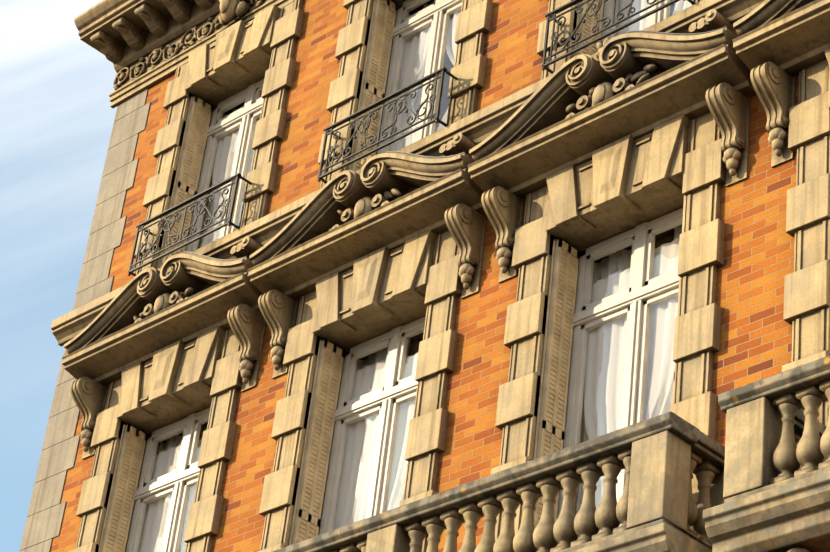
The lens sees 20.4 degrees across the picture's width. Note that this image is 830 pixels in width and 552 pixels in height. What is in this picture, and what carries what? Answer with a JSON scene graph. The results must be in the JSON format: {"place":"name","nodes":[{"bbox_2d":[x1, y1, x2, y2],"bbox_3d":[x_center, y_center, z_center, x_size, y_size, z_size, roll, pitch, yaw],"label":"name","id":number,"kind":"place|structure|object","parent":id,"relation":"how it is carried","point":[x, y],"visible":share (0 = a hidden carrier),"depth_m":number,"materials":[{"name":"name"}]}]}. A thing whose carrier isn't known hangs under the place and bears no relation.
{"place":"outdoors","nodes":[
{"label":"outdoors","id":0,"kind":"place"},
{"bbox_2d":[0,0,118,551],"label":"sky","id":1,"kind":"structure","parent":0,"point":[57,118],"materials":[{"name":"blue"}]},
{"bbox_2d":[157,0,681,551],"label":"interiors","id":2,"kind":"object","parent":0,"point":[445,106],"depth_m":24.98,"materials":[{"name":"grey"}]},
{"bbox_2d":[50,0,798,551],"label":"brick wall","id":3,"kind":"structure","parent":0,"point":[756,268],"depth_m":20.64,"materials":[{"name":"orange brick"}]},
{"bbox_2d":[19,88,150,551],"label":"quoins","id":4,"kind":"object","parent":3,"relation":"attached to","point":[44,520],"visible":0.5,"depth_m":25.74,"materials":[{"name":"stone"}]},
{"bbox_2d":[74,0,294,107],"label":"cornice","id":5,"kind":"structure","parent":3,"relation":"attached to","point":[104,15],"depth_m":27.13,"materials":[{"name":"stone"}]},
{"bbox_2d":[90,0,213,63],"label":"modillions","id":6,"kind":"object","parent":5,"relation":"attached to","point":[134,36],"visible":1,"depth_m":27.15,"materials":[{"name":"stone"}]},
{"bbox_2d":[113,0,265,89],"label":"scroll frieze","id":7,"kind":"object","parent":5,"relation":"attached to","point":[154,58],"visible":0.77,"depth_m":26.88,"materials":[{"name":"stone"}]},
{"bbox_2d":[98,0,691,551],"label":"shutters","id":8,"kind":"object","parent":3,"relation":"attached to","point":[552,406],"visible":0.38,"depth_m":21.75,"materials":[{"name":"paint"}]},
{"bbox_2d":[126,0,682,551],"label":"window frames","id":9,"kind":"structure","parent":3,"relation":"attached to","point":[640,296],"depth_m":21.51,"materials":[{"name":"white wood"}]},
{"bbox_2d":[138,0,690,551],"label":"window glass","id":10,"kind":"object","parent":9,"relation":"in","point":[670,10],"visible":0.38,"depth_m":21.23,"materials":[{"name":"glass"}]},
{"bbox_2d":[51,0,764,346],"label":"string course","id":11,"kind":"object","parent":3,"relation":"attached to","point":[478,127],"visible":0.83,"depth_m":21.84,"materials":[{"name":"stone"}]},
{"bbox_2d":[128,0,695,276],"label":"balcony railings","id":12,"kind":"object","parent":11,"relation":"on","point":[330,131],"visible":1,"depth_m":22.56,"materials":[{"name":"black metal"}]},
{"bbox_2d":[138,0,690,551],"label":"curtains","id":13,"kind":"object","parent":3,"relation":"attached to","point":[604,414],"visible":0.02,"depth_m":21.07,"materials":[{"name":"white fabric"}]},
{"bbox_2d":[70,0,795,459],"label":"scroll brackets","id":14,"kind":"object","parent":3,"relation":"attached to","point":[730,106],"visible":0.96,"depth_m":20.66,"materials":[{"name":"beige stone"}]},
{"bbox_2d":[62,0,829,385],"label":"window cornices","id":15,"kind":"structure","parent":3,"relation":"attached to","point":[794,42],"depth_m":20.67,"materials":[{"name":"stone"}]},
{"bbox_2d":[64,0,814,353],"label":"scrolled pediments","id":16,"kind":"object","parent":15,"relation":"on","point":[576,84],"visible":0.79,"depth_m":21.48,"materials":[{"name":"stone"}]},
{"bbox_2d":[183,13,748,260],"bbox_3d":[1.722,-1.700,20.167,14.909,0.481,0.450,-24,-43,40],"label":"pediment flashing","id":17,"kind":"object","parent":16,"relation":"on","point":[469,155],"visible":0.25,"depth_m":20.95,"materials":[{"name":"metal"}]},
{"bbox_2d":[69,0,829,551],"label":"stone blocks","id":18,"kind":"structure","parent":3,"relation":"attached to","point":[807,292],"depth_m":21.24,"materials":[{"name":"beige stone"}]},
{"bbox_2d":[76,0,829,551],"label":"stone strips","id":19,"kind":"object","parent":3,"relation":"attached to","point":[810,334],"visible":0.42,"depth_m":21.01,"materials":[{"name":"beige stone"}]},
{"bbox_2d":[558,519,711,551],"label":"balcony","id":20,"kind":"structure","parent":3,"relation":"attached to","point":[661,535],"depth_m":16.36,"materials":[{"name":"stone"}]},
{"bbox_2d":[328,447,719,551],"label":"balcony balusters","id":21,"kind":"object","parent":20,"relation":"on","point":[585,524],"visible":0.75,"depth_m":17.40,"materials":[{"name":"beige stone"}]},
{"bbox_2d":[365,430,723,551],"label":"balustrade pedestals","id":22,"kind":"object","parent":20,"relation":"on","point":[659,476],"visible":0.65,"depth_m":16.70,"materials":[{"name":"beige stone"}]},
{"bbox_2d":[272,411,724,551],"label":"balustrade handrail","id":23,"kind":"object","parent":22,"relation":"on","point":[706,447],"visible":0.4,"depth_m":17.69,"materials":[{"name":"beige stone"}]},
{"bbox_2d":[787,547,810,551],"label":"balcony consoles","id":24,"kind":"object","parent":3,"relation":"attached to","point":[797,549],"visible":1,"depth_m":15.44,"materials":[{"name":"stone"}]},
{"bbox_2d":[703,466,829,551],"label":"balcony","id":25,"kind":"structure","parent":24,"relation":"on","point":[786,515],"depth_m":15.57,"materials":[{"name":"stone"}]},
{"bbox_2d":[723,397,803,498],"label":"balcony pedestals","id":26,"kind":"object","parent":25,"relation":"on","point":[753,430],"visible":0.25,"depth_m":16.10,"materials":[{"name":"stone"}]},
{"bbox_2d":[718,355,829,437],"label":"balustrade handrail","id":27,"kind":"object","parent":26,"relation":"on","point":[793,380],"visible":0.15,"depth_m":16.15,"materials":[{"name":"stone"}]},
{"bbox_2d":[770,379,829,484],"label":"balcony balusters","id":28,"kind":"object","parent":25,"relation":"on","point":[809,449],"visible":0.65,"depth_m":15.89,"materials":[{"name":"stone"}]}
]}

